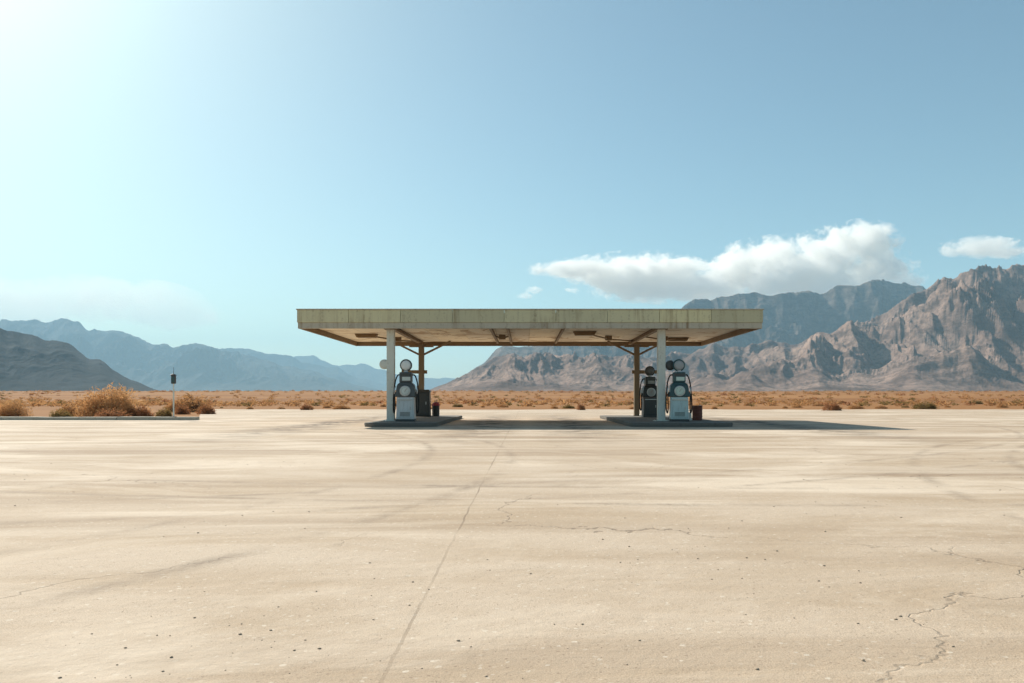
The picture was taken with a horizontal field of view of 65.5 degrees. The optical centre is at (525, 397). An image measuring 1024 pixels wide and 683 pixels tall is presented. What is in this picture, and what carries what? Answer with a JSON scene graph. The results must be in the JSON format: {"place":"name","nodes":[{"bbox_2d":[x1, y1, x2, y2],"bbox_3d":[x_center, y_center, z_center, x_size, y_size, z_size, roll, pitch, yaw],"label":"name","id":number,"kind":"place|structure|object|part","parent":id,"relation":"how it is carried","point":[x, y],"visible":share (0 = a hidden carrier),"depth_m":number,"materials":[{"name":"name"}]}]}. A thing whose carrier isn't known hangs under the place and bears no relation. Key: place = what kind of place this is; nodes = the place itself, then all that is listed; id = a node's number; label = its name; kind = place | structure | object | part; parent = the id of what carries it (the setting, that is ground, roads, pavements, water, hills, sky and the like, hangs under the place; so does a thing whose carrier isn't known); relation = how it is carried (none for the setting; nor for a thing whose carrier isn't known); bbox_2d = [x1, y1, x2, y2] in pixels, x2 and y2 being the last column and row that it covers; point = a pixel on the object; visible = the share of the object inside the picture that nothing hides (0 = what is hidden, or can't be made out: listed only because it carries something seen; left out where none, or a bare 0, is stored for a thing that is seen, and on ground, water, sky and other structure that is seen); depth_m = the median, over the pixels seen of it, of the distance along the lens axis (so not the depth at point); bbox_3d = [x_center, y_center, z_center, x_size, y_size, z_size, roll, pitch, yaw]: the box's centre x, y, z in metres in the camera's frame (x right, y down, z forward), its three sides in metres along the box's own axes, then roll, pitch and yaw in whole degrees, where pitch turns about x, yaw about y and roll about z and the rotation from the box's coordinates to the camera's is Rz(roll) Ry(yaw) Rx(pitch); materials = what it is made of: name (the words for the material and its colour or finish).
{"place":"outdoors","nodes":[
{"label":"outdoors","id":0,"kind":"place"},
{"bbox_2d":[0,328,158,390],"bbox_3d":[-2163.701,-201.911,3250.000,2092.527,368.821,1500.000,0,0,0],"label":"hill","id":1,"kind":"structure","parent":0,"point":[28,362],"depth_m":2847.81,"materials":[{"name":"stone"}]},
{"bbox_2d":[0,318,382,390],"bbox_3d":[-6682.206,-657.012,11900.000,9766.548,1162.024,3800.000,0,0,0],"label":"mountains","id":2,"kind":"structure","parent":0,"point":[197,367],"depth_m":11222.20,"materials":[{"name":"stone"}]},
{"bbox_2d":[217,348,395,390],"bbox_3d":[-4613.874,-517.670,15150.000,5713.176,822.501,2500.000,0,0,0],"label":"mountains","id":3,"kind":"structure","parent":0,"point":[337,373],"depth_m":14669.41,"materials":[{"name":"stone"}]},
{"bbox_2d":[294,355,455,389],"bbox_3d":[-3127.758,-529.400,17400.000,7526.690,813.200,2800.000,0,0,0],"label":"mountains","id":4,"kind":"structure","parent":0,"point":[366,371],"depth_m":17020.18,"materials":[{"name":"blue stone"}]},
{"bbox_2d":[364,415,461,426],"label":"pump island","id":5,"kind":"structure","parent":0,"point":[434,421],"depth_m":30.04,"materials":[{"name":"concrete"}]},
{"bbox_2d":[393,359,418,420],"bbox_3d":[-4.766,-0.305,31.686,1.067,2.470,0.608,0,0,0],"label":"petrol pump","id":6,"kind":"object","parent":5,"relation":"on","point":[405,394],"visible":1,"depth_m":31.45,"materials":[{"name":"metal"}]},
{"bbox_2d":[415,390,431,416],"bbox_3d":[-5.144,0.260,39.589,0.846,1.340,0.668,0,0,0],"label":"service cabinet","id":7,"kind":"object","parent":5,"relation":"on","point":[424,403],"visible":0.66,"depth_m":39.27,"materials":[{"name":"black metal"}]},
{"bbox_3d":[-5.144,0.310,39.279,0.620,0.960,0.047,0,0,0],"label":"door","id":8,"kind":"part","parent":7,"relation":"part of","materials":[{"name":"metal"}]},
{"bbox_2d":[432,401,439,415],"bbox_3d":[-4.542,0.536,40.200,0.407,0.788,0.407,0,0,0],"label":"bin","id":9,"kind":"object","parent":5,"relation":"on","point":[435,408],"visible":1,"depth_m":40.04,"materials":[{"name":"black metal"}]},
{"bbox_2d":[296,309,763,420],"bbox_3d":[0.165,-1.280,36.550,18.330,4.419,10.760,0,0,0],"label":"canopy","id":10,"kind":"object","parent":5,"relation":"on","point":[636,329],"visible":0.92,"depth_m":31.25,"materials":[{"name":"metal"}]},
{"bbox_2d":[379,359,386,368],"bbox_3d":[-5.650,-1.340,31.928,0.420,0.400,0.204,0,0,0],"label":"lamp","id":11,"kind":"object","parent":10,"relation":"attached to","point":[383,364],"visible":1,"depth_m":31.84,"materials":[{"name":"white glass"}]},
{"bbox_2d":[666,360,673,369],"bbox_3d":[5.770,-1.300,31.928,0.420,0.400,0.204,0,0,0],"label":"lamp","id":12,"kind":"object","parent":10,"relation":"attached to","point":[669,364],"visible":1,"depth_m":31.84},
{"bbox_2d":[0,391,1023,416],"bbox_3d":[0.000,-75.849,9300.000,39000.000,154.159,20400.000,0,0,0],"label":"ground","id":13,"kind":"structure","parent":0,"point":[41,411],"depth_m":250.42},
{"bbox_2d":[0,397,33,416],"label":"shrub","id":14,"kind":"object","parent":13,"relation":"on","point":[10,408],"visible":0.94,"depth_m":43.70,"materials":[{"name":"beige plant"}]},
{"bbox_2d":[49,409,74,416],"bbox_3d":[-23.042,0.801,39.524,1.079,0.648,1.317,0,0,34],"label":"shrub","id":15,"kind":"object","parent":13,"relation":"on","point":[64,414],"visible":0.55,"depth_m":39.32,"materials":[{"name":"brown plant"}]},
{"bbox_2d":[54,399,80,416],"bbox_3d":[-24.740,0.602,43.748,2.334,1.058,1.892,0,0,31],"label":"shrub","id":16,"kind":"object","parent":13,"relation":"on","point":[70,409],"visible":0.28,"depth_m":43.30,"materials":[{"name":"brown plant"}]},
{"bbox_2d":[72,382,151,416],"bbox_3d":[-22.169,0.124,42.595,3.979,2.013,2.927,0,0,0],"label":"shrub","id":17,"kind":"object","parent":13,"relation":"on","point":[96,402],"visible":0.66,"depth_m":42.12,"materials":[{"name":"brown plant"}]},
{"bbox_2d":[93,407,132,416],"bbox_3d":[-20.898,0.788,40.232,1.736,0.671,2.090,0,0,16],"label":"shrub","id":18,"kind":"object","parent":13,"relation":"on","point":[112,413],"visible":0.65,"depth_m":39.96,"materials":[{"name":"brown plant"}]},
{"bbox_2d":[122,404,154,416],"bbox_3d":[-20.541,0.711,42.249,1.691,0.830,1.405,0,0,-43],"label":"shrub","id":19,"kind":"object","parent":13,"relation":"on","point":[143,412],"visible":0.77,"depth_m":42.07,"materials":[{"name":"brown plant"}]},
{"bbox_2d":[155,407,171,416],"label":"shrub","id":20,"kind":"object","parent":13,"relation":"on","point":[163,412],"visible":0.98,"depth_m":45.09,"materials":[{"name":"plant"}]},
{"bbox_2d":[174,403,191,414],"bbox_3d":[-22.868,0.733,53.065,1.151,0.785,1.386,0,0,3],"label":"shrub","id":21,"kind":"object","parent":13,"relation":"on","point":[181,410],"visible":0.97,"depth_m":52.86,"materials":[{"name":"brown plant"}]},
{"bbox_2d":[164,392,209,411],"bbox_3d":[-26.149,0.309,61.493,3.645,1.666,2.954,0,0,-12],"label":"shrub","id":22,"kind":"object","parent":13,"relation":"on","point":[194,406],"visible":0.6,"depth_m":61.39,"materials":[{"name":"brown plant"}]},
{"bbox_2d":[300,403,312,409],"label":"shrub","id":23,"kind":"object","parent":13,"relation":"on","point":[305,406],"visible":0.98,"depth_m":70.70,"materials":[{"name":"brown plant"}]},
{"bbox_2d":[332,404,350,408],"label":"shrub","id":24,"kind":"object","parent":13,"relation":"on","point":[339,406],"visible":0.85,"depth_m":75.49,"materials":[{"name":"brown plant"}]},
{"bbox_2d":[0,409,1023,682],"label":"forecourt","id":25,"kind":"structure","parent":13,"relation":"on","point":[470,519],"depth_m":5.71,"materials":[{"name":"beige concrete"}]},
{"bbox_2d":[0,417,199,419],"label":"kerb","id":26,"kind":"structure","parent":25,"relation":"on","point":[99,418],"depth_m":38.60,"materials":[{"name":"concrete"}]},
{"bbox_2d":[171,367,176,416],"bbox_3d":[-17.200,-0.285,38.900,0.254,2.430,0.220,0,0,0],"label":"post","id":27,"kind":"object","parent":26,"relation":"on","point":[173,378],"visible":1,"depth_m":38.87,"materials":[{"name":"white metal"}]},
{"bbox_2d":[195,404,215,413],"bbox_3d":[-21.345,0.733,53.102,1.492,0.785,1.240,0,0,19],"label":"shrub","id":28,"kind":"object","parent":25,"relation":"on","point":[204,409],"visible":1,"depth_m":52.87,"materials":[{"name":"brown plant"}]},
{"bbox_2d":[0,389,1023,406],"bbox_3d":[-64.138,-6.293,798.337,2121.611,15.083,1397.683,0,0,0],"label":"scrub","id":29,"kind":"object","parent":13,"relation":"on","point":[39,401],"visible":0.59,"depth_m":169.60,"materials":[{"name":"brown plant"}]},
{"bbox_2d":[561,404,574,408],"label":"shrub","id":30,"kind":"object","parent":13,"relation":"on","point":[568,406],"visible":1,"depth_m":82.00,"materials":[{"name":"brown plant"}]},
{"bbox_2d":[576,402,585,409],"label":"shrub","id":31,"kind":"object","parent":13,"relation":"on","point":[580,406],"visible":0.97,"depth_m":70.62,"materials":[{"name":"brown plant"}]},
{"bbox_2d":[821,401,841,410],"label":"shrub","id":32,"kind":"object","parent":13,"relation":"on","point":[833,407],"visible":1,"depth_m":67.65,"materials":[{"name":"brown plant"}]},
{"bbox_2d":[847,404,864,408],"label":"shrub","id":33,"kind":"object","parent":13,"relation":"on","point":[857,406],"visible":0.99,"depth_m":79.02,"materials":[{"name":"brown plant"}]},
{"bbox_2d":[874,405,887,408],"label":"shrub","id":34,"kind":"object","parent":13,"relation":"on","point":[880,407],"visible":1,"depth_m":80.49,"materials":[{"name":"brown plant"}]},
{"bbox_2d":[911,401,939,408],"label":"shrub","id":35,"kind":"object","parent":13,"relation":"on","point":[929,405],"visible":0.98,"depth_m":78.02,"materials":[{"name":"brown plant"}]},
{"bbox_2d":[969,400,982,403],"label":"shrub","id":36,"kind":"object","parent":13,"relation":"on","point":[977,402],"visible":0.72,"depth_m":128.80,"materials":[{"name":"brown plant"}]},
{"bbox_2d":[997,403,1009,407],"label":"shrub","id":37,"kind":"object","parent":13,"relation":"on","point":[1002,406],"visible":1,"depth_m":88.94,"materials":[{"name":"brown plant"}]},
{"bbox_2d":[0,0,1023,378],"label":"sky","id":38,"kind":"structure","parent":0,"point":[174,173],"materials":[{"name":"blue"}]},
{"bbox_2d":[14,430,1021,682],"bbox_3d":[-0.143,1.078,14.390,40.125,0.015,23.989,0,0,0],"label":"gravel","id":39,"kind":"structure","parent":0,"point":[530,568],"depth_m":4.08,"materials":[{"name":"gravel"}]},
{"bbox_2d":[600,415,732,426],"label":"pump island","id":40,"kind":"structure","parent":0,"point":[633,421],"depth_m":30.04,"materials":[{"name":"concrete"}]},
{"bbox_2d":[639,366,656,416],"bbox_3d":[6.011,-0.305,38.586,1.067,2.470,0.608,0,0,-5],"label":"petrol pump","id":41,"kind":"object","parent":40,"relation":"on","point":[648,393],"visible":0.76,"depth_m":38.36,"materials":[{"name":"metal"}]},
{"bbox_2d":[665,359,691,420],"bbox_3d":[6.091,-0.305,31.686,1.067,2.470,0.608,0,0,4],"label":"petrol pump","id":42,"kind":"object","parent":40,"relation":"on","point":[678,394],"visible":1,"depth_m":31.46,"materials":[{"name":"metal"}]},
{"bbox_2d":[692,405,702,419],"bbox_3d":[7.148,0.613,33.200,0.430,0.635,0.430,0,0,0],"label":"drum","id":43,"kind":"object","parent":40,"relation":"on","point":[697,412],"visible":0.98,"depth_m":33.02,"materials":[{"name":"metal"}]},
{"bbox_2d":[468,279,925,372],"bbox_3d":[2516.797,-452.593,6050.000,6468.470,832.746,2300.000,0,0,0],"label":"mountains","id":44,"kind":"structure","parent":0,"point":[790,318],"depth_m":5610.47,"materials":[{"name":"grey stone"}]},
{"bbox_2d":[430,264,1023,390],"bbox_3d":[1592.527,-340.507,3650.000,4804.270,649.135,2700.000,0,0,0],"label":"mountains","id":45,"kind":"structure","parent":0,"point":[963,331],"depth_m":2968.50,"materials":[{"name":"grey stone"}]}
]}

